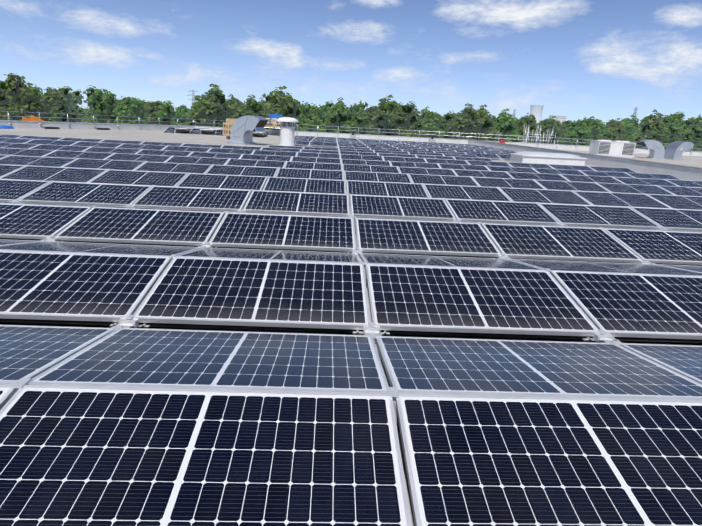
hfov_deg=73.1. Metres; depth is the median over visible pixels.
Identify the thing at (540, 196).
panel
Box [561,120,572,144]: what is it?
tree
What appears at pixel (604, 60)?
sky
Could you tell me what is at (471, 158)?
panel
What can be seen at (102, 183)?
panel
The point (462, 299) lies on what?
panel
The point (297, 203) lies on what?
panel
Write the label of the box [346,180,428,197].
panel
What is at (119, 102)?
tree
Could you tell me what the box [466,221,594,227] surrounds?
panel
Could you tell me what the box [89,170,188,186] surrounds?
panel
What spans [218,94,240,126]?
tree
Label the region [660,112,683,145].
tree
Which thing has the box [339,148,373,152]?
panel
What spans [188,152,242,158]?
panel
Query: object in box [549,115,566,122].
boiler house
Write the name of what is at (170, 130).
panel
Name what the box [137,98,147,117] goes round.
tree
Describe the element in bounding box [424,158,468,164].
panel
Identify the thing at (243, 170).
panel
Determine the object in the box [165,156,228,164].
panel
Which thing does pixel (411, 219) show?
panel
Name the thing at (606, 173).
panel
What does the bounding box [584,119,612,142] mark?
tree
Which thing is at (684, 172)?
upstand wall
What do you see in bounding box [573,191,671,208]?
panel
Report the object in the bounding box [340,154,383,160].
panel
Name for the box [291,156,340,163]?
panel
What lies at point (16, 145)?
panel
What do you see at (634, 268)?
panel
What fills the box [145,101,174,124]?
tree
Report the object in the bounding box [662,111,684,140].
tree
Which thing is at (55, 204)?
panel
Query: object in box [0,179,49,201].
panel
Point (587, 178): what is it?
panel
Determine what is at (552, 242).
panel
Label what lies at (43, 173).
panel
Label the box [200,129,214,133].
panel
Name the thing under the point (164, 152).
panel
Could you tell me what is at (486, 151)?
panel
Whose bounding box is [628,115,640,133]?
tree
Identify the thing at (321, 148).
panel
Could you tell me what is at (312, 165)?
panel
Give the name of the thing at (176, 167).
panel
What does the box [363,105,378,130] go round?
tree
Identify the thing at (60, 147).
panel
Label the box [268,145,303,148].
panel
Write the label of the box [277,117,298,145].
roof vent
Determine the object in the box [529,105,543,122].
cooling tower
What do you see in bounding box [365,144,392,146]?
panel
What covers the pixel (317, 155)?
panel
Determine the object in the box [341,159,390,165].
panel
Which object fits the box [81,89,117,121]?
tree
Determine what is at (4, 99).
tree
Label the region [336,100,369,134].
tree
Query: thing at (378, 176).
panel
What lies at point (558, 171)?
panel
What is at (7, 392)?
panel
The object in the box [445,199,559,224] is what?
panel
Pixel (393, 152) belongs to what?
panel
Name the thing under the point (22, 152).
panel
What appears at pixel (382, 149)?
panel
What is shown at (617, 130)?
tree
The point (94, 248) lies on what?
panel
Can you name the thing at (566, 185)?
panel
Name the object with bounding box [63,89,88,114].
tree
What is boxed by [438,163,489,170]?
panel
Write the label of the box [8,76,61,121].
tree
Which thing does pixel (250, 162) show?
panel
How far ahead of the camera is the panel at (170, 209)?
6.83 m
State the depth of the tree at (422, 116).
86.33 m
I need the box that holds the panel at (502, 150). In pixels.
[490,149,515,151]
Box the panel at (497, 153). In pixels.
[485,152,510,154]
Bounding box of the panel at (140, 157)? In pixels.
[105,153,171,161]
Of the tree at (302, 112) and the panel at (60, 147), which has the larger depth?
the tree at (302, 112)
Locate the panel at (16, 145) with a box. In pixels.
[0,142,39,148]
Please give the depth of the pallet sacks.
43.99 m
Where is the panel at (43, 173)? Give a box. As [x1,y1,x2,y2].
[0,166,107,181]
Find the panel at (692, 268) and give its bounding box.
[656,264,701,272]
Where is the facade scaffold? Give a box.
[523,124,555,143]
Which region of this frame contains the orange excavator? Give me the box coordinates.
[21,110,51,121]
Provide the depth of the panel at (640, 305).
3.98 m
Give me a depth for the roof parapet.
45.99 m
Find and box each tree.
[0,73,50,120]
[0,78,13,110]
[4,82,42,113]
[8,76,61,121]
[41,87,74,121]
[41,95,63,119]
[53,86,83,121]
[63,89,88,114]
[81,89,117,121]
[81,91,93,117]
[82,85,120,122]
[110,98,143,122]
[115,96,149,123]
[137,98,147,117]
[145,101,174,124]
[154,100,188,124]
[179,105,190,121]
[181,83,234,126]
[188,96,215,125]
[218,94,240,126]
[230,94,268,124]
[258,98,265,107]
[262,92,277,125]
[263,100,279,129]
[265,86,315,130]
[293,101,317,131]
[310,103,327,131]
[318,104,335,132]
[325,97,360,133]
[325,100,338,123]
[326,107,348,132]
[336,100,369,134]
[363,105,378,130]
[368,95,409,135]
[389,101,427,136]
[410,106,429,136]
[421,111,445,137]
[438,110,456,134]
[443,103,483,139]
[465,109,481,139]
[469,104,505,141]
[493,108,522,141]
[515,113,541,142]
[532,118,561,143]
[544,120,565,143]
[558,117,592,145]
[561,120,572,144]
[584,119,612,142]
[587,116,600,140]
[602,119,634,142]
[602,120,628,140]
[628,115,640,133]
[633,109,667,149]
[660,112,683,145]
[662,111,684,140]
[677,114,701,150]
[692,134,701,150]
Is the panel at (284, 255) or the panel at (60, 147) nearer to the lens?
the panel at (284, 255)
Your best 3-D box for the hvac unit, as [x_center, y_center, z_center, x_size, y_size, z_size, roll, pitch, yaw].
[20.218,-8.894,36.706,2.790,1.216,1.530,3,16,1]
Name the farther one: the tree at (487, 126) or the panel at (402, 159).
the tree at (487, 126)
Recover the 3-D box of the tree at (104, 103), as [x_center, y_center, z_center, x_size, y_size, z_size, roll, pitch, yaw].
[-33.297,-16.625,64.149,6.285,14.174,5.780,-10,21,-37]
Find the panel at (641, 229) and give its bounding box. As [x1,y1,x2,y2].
[580,226,695,231]
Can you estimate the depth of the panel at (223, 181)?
9.97 m
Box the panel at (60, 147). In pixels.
[30,144,89,150]
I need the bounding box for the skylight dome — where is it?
[510,151,586,165]
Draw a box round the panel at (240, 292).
[132,256,369,329]
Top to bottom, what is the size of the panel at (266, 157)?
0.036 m
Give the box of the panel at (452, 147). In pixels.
[440,147,464,148]
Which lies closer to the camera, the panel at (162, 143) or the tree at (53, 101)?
the panel at (162, 143)
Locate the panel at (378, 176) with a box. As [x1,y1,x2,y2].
[344,171,411,182]
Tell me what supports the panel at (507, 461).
on the panel mounts at (130, 321)
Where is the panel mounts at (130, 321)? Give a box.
[8,129,672,525]
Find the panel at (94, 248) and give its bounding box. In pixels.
[0,241,200,258]
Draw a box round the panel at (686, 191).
[658,185,701,195]
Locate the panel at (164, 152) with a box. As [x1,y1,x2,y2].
[136,149,191,156]
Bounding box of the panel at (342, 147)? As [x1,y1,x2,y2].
[339,146,370,149]
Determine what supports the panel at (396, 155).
on the panel mounts at (130, 321)
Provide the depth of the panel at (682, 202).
10.54 m
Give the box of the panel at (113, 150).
[83,147,141,153]
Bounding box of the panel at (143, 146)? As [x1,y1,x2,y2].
[117,144,166,149]
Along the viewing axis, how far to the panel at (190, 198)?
7.83 m
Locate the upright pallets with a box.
[223,118,236,138]
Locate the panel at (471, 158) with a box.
[453,157,491,160]
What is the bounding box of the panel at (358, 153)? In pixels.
[340,151,377,155]
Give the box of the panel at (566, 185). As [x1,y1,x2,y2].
[534,180,609,191]
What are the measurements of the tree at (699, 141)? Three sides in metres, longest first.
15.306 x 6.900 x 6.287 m
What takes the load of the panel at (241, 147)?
on the panel mounts at (130, 321)
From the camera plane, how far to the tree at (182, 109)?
90.40 m
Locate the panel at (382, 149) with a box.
[370,148,401,150]
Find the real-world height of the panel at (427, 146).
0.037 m
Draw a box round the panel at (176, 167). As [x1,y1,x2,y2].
[134,162,211,173]
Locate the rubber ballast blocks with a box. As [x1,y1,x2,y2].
[44,127,109,129]
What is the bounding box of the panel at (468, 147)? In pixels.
[456,146,480,148]
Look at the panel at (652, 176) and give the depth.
17.01 m
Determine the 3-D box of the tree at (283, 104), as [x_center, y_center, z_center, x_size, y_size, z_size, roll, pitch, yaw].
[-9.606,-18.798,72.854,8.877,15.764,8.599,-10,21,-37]
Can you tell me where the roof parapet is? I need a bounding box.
[0,120,701,155]
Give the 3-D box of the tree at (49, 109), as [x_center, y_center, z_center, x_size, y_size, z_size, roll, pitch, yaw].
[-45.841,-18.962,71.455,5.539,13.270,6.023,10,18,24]
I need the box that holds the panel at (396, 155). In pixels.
[378,153,416,157]
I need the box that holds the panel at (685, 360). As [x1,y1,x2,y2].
[620,343,701,383]
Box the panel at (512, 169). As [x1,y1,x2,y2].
[486,166,537,172]
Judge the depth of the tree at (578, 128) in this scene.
85.62 m
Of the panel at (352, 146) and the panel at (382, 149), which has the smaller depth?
the panel at (382, 149)
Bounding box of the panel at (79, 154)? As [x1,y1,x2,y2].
[43,150,114,158]
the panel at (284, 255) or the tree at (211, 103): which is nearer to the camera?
the panel at (284, 255)
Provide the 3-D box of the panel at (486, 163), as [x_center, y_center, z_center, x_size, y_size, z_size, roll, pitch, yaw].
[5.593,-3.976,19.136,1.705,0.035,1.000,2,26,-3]
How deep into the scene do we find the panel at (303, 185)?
10.04 m
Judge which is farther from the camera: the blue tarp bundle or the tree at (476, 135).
the tree at (476, 135)
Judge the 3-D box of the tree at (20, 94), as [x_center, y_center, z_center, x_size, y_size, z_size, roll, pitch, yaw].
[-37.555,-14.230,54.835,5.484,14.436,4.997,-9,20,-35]
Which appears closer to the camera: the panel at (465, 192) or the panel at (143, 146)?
the panel at (465, 192)
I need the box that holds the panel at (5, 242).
[0,239,38,245]
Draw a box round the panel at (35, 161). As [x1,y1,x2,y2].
[0,155,77,166]
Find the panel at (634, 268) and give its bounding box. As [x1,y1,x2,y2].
[510,259,701,275]
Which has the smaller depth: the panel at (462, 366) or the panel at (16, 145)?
the panel at (462, 366)
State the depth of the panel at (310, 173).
12.19 m
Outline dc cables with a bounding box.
[0,226,688,343]
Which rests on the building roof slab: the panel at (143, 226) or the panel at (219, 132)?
the panel at (219, 132)
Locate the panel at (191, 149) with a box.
[163,146,210,151]
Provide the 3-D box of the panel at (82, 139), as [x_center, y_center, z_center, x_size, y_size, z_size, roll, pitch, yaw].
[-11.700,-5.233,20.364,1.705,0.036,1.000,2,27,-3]
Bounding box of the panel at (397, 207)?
[350,195,454,220]
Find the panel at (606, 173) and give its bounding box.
[579,170,633,177]
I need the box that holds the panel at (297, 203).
[243,190,349,215]
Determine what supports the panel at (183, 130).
on the building roof slab
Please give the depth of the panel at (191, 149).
18.64 m
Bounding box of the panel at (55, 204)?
[0,202,120,207]
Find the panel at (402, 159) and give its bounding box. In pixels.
[382,156,426,162]
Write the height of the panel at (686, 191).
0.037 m
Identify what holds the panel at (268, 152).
on the panel mounts at (130, 321)
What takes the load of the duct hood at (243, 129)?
on the building roof slab
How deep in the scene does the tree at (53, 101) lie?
66.12 m
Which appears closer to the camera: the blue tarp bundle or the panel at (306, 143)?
the panel at (306, 143)
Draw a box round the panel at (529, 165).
[507,162,553,168]
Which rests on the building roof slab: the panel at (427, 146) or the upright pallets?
the upright pallets
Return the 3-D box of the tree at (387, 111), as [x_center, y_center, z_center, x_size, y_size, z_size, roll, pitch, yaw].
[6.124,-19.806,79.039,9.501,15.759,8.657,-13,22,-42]
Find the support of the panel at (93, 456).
on the panel mounts at (130, 321)
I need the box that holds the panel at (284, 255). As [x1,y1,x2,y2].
[177,248,361,263]
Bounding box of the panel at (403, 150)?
[402,149,433,152]
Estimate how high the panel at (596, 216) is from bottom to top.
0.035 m
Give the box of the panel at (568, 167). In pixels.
[548,164,594,170]
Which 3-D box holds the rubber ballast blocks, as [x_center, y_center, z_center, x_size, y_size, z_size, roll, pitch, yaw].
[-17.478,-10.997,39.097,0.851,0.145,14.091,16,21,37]
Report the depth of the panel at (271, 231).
5.83 m
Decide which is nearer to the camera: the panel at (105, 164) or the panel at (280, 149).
the panel at (105, 164)
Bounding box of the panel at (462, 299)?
[365,264,600,336]
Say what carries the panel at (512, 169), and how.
on the panel mounts at (130, 321)
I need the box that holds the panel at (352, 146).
[338,144,367,147]
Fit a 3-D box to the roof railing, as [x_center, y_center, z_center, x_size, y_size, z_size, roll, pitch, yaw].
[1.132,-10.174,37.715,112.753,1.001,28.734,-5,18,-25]
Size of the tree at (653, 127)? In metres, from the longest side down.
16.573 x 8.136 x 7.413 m
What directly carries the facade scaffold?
on the ground
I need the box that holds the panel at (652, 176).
[625,172,680,179]
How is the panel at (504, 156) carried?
on the panel mounts at (130, 321)
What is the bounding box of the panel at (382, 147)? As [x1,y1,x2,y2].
[368,146,396,148]
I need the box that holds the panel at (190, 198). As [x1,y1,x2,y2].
[131,186,250,211]
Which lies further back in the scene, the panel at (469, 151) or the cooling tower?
the cooling tower
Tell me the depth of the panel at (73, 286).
3.73 m
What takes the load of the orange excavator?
on the ground
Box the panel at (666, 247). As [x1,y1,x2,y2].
[604,228,701,264]
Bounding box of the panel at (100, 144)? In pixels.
[70,141,122,147]
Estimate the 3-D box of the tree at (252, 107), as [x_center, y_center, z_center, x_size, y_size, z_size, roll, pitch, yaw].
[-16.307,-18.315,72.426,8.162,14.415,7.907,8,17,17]
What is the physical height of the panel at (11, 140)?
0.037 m
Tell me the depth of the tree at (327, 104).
96.88 m
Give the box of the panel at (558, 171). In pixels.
[533,168,584,174]
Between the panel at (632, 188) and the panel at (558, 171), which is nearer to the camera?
the panel at (632, 188)
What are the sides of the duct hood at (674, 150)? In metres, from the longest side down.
1.670 x 1.394 x 1.260 m
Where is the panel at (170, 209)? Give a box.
[109,207,234,211]
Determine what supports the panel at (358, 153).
on the panel mounts at (130, 321)
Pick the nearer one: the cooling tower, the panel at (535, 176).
the panel at (535, 176)
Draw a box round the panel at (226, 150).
[208,148,254,153]
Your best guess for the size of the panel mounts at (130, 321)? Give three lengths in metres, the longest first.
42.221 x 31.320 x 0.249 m
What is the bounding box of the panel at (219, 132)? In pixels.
[213,129,223,135]
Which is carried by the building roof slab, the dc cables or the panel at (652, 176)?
the dc cables
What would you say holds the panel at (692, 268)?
on the panel mounts at (130, 321)
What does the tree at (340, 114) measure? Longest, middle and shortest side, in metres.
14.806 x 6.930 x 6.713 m
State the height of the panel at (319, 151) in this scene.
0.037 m
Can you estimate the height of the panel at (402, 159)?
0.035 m
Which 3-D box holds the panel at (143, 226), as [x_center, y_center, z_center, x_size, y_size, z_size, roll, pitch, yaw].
[-2.527,-0.468,5.840,1.705,0.038,1.000,2,27,-3]
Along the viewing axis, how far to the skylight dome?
22.30 m
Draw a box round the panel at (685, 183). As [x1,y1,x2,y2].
[664,179,701,186]
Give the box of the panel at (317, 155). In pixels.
[296,152,339,158]
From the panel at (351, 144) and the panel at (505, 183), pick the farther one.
the panel at (351, 144)
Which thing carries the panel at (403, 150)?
on the panel mounts at (130, 321)
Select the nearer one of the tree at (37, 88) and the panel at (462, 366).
the panel at (462, 366)
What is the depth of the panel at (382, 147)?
27.50 m
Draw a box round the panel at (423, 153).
[408,152,443,155]
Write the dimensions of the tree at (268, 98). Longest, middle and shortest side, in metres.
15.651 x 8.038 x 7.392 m
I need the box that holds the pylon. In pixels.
[187,90,197,104]
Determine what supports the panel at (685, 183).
on the panel mounts at (130, 321)
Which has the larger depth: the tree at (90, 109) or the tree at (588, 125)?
the tree at (90, 109)
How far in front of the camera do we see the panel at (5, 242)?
4.95 m
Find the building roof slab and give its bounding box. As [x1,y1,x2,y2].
[0,128,701,523]
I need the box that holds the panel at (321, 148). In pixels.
[304,147,338,150]
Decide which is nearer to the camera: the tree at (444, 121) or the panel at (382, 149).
the panel at (382, 149)
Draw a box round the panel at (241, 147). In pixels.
[221,145,261,149]
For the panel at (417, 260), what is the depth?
4.81 m
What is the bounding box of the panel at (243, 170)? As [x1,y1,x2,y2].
[205,165,277,176]
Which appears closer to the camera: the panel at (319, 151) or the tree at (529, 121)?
the panel at (319, 151)
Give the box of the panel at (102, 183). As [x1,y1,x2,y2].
[53,181,152,186]
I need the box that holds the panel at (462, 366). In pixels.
[375,336,701,400]
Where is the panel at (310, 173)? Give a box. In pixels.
[276,168,343,179]
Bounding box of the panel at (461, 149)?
[447,148,473,150]
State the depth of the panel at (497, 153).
27.83 m
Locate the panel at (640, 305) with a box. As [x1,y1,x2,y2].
[550,270,701,339]
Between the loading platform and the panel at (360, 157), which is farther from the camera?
the loading platform
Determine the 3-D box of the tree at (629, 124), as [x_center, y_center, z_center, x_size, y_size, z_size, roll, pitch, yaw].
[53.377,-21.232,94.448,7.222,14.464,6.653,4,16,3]
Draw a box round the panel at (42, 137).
[18,136,63,139]
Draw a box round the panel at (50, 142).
[24,139,78,145]
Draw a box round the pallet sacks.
[265,114,282,125]
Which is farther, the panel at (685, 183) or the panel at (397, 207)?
the panel at (685, 183)
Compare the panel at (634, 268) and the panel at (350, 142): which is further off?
the panel at (350, 142)
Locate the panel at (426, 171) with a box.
[398,167,456,175]
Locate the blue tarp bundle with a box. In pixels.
[0,125,14,128]
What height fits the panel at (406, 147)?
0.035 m
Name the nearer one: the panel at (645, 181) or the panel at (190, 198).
the panel at (190, 198)
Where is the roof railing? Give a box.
[0,111,701,154]
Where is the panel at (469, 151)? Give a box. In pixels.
[455,150,484,152]
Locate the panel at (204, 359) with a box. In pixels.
[26,328,388,393]
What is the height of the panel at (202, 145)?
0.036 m
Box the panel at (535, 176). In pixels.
[506,172,568,180]
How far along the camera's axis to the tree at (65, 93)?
97.15 m
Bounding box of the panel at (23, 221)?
[0,203,91,238]
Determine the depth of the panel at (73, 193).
7.74 m
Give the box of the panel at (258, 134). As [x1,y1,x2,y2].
[253,132,264,136]
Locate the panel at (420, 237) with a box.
[355,218,501,256]
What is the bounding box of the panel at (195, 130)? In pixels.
[188,128,200,134]
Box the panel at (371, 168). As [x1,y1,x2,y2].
[343,164,399,172]
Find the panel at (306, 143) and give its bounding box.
[294,141,309,145]
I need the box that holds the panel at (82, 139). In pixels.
[60,138,103,141]
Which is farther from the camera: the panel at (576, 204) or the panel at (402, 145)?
the panel at (402, 145)
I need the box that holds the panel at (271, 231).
[209,213,355,251]
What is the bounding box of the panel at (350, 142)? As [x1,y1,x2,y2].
[337,142,362,143]
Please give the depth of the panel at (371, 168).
14.39 m
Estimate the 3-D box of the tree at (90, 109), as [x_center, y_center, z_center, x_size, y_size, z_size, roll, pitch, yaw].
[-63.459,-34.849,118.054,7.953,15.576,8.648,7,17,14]
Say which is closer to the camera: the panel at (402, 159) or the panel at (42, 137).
the panel at (402, 159)
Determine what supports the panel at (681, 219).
on the panel mounts at (130, 321)
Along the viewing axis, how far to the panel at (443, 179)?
12.36 m
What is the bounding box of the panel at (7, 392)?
[0,385,17,409]
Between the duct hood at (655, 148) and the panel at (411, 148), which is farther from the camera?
the duct hood at (655, 148)
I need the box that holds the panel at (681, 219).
[630,207,701,230]
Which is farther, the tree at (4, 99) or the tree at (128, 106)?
the tree at (4, 99)
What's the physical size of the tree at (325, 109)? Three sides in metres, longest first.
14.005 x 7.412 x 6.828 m
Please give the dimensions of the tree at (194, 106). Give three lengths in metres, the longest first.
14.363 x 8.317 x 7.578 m
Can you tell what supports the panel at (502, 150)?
on the panel mounts at (130, 321)
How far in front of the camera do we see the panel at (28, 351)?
2.75 m
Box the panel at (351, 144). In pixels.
[338,143,364,145]
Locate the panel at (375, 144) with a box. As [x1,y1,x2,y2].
[363,143,388,144]
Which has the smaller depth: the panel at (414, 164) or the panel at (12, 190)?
the panel at (12, 190)
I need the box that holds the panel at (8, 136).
[0,134,22,137]
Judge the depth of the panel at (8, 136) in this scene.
20.44 m
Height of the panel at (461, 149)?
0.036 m
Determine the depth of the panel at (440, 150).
27.67 m
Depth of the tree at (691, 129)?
98.19 m
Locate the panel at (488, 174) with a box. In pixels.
[452,169,513,178]
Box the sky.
[0,0,701,124]
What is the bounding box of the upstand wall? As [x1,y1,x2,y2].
[468,139,701,180]
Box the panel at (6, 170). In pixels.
[0,164,24,177]
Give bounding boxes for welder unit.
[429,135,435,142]
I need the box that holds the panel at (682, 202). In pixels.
[646,194,701,209]
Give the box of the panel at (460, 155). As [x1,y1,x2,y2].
[443,154,478,157]
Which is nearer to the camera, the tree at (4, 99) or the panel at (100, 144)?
the panel at (100, 144)
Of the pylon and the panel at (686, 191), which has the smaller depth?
the panel at (686, 191)
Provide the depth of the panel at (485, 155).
25.45 m
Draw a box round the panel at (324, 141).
[311,140,336,142]
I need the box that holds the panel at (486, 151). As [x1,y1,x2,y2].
[474,150,500,151]
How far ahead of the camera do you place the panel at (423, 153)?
23.42 m
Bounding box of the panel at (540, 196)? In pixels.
[499,187,591,204]
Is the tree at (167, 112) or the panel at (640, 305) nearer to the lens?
the panel at (640, 305)
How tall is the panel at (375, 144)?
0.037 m
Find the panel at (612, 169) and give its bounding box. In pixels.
[588,166,636,172]
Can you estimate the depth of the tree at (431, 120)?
76.96 m
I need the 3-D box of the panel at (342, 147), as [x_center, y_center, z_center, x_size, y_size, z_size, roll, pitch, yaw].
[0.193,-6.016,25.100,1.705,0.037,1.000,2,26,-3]
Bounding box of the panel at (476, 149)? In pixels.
[465,148,489,149]
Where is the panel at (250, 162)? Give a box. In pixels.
[226,159,285,167]
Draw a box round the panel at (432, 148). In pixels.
[420,147,446,149]
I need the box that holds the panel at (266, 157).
[240,154,291,160]
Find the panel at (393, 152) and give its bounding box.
[374,150,408,153]
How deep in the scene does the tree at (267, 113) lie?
75.86 m
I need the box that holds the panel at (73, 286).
[0,250,171,321]
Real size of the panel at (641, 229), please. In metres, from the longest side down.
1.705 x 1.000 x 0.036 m
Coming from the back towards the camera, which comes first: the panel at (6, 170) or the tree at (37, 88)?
the tree at (37, 88)
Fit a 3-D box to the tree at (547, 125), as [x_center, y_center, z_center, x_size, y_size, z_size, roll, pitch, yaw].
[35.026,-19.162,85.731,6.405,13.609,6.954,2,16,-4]
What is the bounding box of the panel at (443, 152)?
[434,151,466,154]
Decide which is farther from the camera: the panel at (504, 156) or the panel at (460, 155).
the panel at (504, 156)
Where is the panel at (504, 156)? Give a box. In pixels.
[496,154,510,159]
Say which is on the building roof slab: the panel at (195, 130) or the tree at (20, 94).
the panel at (195, 130)
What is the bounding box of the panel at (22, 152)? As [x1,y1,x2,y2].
[0,148,55,156]
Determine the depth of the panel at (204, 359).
2.58 m
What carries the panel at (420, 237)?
on the panel mounts at (130, 321)
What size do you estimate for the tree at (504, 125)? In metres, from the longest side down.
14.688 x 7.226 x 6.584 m
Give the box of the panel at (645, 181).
[613,177,676,185]
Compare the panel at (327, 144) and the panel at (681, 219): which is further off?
the panel at (327, 144)
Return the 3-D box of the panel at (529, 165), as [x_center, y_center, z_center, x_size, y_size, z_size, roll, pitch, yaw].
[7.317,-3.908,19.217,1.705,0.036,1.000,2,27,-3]
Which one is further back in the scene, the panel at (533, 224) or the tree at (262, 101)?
the tree at (262, 101)
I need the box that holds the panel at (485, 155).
[466,153,500,158]
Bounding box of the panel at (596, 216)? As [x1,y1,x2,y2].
[538,203,660,228]
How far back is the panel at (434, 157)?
21.32 m
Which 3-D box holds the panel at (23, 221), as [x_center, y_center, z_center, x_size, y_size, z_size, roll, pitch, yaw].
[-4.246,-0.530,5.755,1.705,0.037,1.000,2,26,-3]
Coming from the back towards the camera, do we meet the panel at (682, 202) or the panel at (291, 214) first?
the panel at (682, 202)
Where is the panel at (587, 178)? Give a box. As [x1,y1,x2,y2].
[560,174,623,183]
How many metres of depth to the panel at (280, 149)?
20.98 m
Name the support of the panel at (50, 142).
on the panel mounts at (130, 321)
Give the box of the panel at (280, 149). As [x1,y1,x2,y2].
[261,147,300,151]
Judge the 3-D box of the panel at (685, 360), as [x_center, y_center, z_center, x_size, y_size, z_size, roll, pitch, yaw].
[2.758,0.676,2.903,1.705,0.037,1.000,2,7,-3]
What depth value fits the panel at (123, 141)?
20.63 m
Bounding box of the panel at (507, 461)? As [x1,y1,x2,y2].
[395,394,701,525]
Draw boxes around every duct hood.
[227,115,267,144]
[640,140,665,159]
[664,141,693,159]
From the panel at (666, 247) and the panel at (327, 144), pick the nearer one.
the panel at (666, 247)
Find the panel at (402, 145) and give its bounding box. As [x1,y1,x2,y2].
[389,144,414,146]
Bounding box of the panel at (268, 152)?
[253,150,296,155]
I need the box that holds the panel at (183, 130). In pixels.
[175,128,189,132]
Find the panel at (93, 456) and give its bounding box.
[0,385,411,525]
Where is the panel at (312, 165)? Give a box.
[285,161,341,170]
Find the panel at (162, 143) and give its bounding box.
[141,141,183,145]
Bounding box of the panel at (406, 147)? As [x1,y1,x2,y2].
[393,146,419,147]
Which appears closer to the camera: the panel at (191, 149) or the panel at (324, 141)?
the panel at (191, 149)
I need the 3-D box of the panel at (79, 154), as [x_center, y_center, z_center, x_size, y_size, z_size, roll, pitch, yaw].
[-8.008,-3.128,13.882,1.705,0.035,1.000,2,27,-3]
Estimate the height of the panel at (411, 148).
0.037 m
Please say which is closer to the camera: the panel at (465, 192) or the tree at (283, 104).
the panel at (465, 192)
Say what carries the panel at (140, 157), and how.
on the panel mounts at (130, 321)
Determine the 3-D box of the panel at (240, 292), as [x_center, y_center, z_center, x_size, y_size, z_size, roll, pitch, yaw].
[-0.723,0.214,3.849,1.705,0.035,1.000,2,27,-3]
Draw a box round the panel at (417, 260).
[359,253,543,269]
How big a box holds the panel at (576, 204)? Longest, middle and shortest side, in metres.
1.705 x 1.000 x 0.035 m
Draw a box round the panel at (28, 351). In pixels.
[0,325,113,388]
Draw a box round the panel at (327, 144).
[309,142,336,146]
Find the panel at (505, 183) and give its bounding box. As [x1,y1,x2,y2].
[472,177,544,188]
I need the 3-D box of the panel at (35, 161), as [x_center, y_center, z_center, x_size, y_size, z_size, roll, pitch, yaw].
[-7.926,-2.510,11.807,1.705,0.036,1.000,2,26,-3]
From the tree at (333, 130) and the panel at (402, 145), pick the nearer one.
the panel at (402, 145)
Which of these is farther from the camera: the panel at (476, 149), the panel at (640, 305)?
the panel at (476, 149)
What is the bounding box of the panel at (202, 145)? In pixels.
[182,143,222,147]
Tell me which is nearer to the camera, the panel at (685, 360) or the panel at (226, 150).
the panel at (685, 360)
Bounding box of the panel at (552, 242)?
[481,223,642,262]
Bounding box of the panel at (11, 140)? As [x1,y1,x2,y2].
[0,138,33,142]
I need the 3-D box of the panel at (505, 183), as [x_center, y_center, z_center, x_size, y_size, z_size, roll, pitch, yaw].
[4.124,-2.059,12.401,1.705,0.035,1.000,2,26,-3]
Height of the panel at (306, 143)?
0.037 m
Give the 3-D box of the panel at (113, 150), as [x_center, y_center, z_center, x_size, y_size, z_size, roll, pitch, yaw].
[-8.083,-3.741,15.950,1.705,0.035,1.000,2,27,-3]
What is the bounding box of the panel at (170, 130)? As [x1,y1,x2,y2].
[163,127,179,132]
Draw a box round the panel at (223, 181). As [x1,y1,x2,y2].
[177,173,267,189]
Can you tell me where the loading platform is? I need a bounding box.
[264,126,279,135]
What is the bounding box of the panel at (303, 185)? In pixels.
[263,177,345,193]
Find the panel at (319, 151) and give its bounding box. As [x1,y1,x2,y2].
[301,149,338,153]
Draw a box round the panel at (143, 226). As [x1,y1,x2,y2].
[54,207,224,245]
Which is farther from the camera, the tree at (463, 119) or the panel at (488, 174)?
the tree at (463, 119)
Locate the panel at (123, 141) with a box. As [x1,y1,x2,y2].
[100,140,143,143]
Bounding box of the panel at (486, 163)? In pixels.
[466,160,511,166]
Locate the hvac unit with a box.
[588,139,635,157]
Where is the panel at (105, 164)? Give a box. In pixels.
[63,158,144,169]
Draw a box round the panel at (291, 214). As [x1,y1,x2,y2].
[227,212,352,217]
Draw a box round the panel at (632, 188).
[596,183,673,194]
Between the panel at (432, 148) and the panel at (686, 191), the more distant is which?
the panel at (432, 148)
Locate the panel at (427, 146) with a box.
[414,145,439,147]
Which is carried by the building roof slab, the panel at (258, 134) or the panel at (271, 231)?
the panel at (258, 134)
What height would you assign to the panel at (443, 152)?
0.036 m
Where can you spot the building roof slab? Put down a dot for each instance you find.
(210, 138)
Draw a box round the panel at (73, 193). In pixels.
[18,182,151,206]
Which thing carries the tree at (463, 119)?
on the ground
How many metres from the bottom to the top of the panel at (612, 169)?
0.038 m
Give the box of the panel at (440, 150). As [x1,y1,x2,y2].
[426,149,455,151]
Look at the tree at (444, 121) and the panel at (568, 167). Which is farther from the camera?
the tree at (444, 121)
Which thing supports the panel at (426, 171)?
on the panel mounts at (130, 321)
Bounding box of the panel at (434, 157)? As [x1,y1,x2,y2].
[416,155,454,159]
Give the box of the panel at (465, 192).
[423,184,510,201]
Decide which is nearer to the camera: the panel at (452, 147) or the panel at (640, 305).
the panel at (640, 305)
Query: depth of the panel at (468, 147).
34.10 m
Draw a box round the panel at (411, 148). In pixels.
[397,147,426,150]
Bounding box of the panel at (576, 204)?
[546,203,620,206]
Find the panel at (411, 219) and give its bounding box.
[352,216,475,222]
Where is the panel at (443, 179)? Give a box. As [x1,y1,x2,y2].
[408,174,478,185]
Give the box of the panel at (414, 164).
[390,161,440,168]

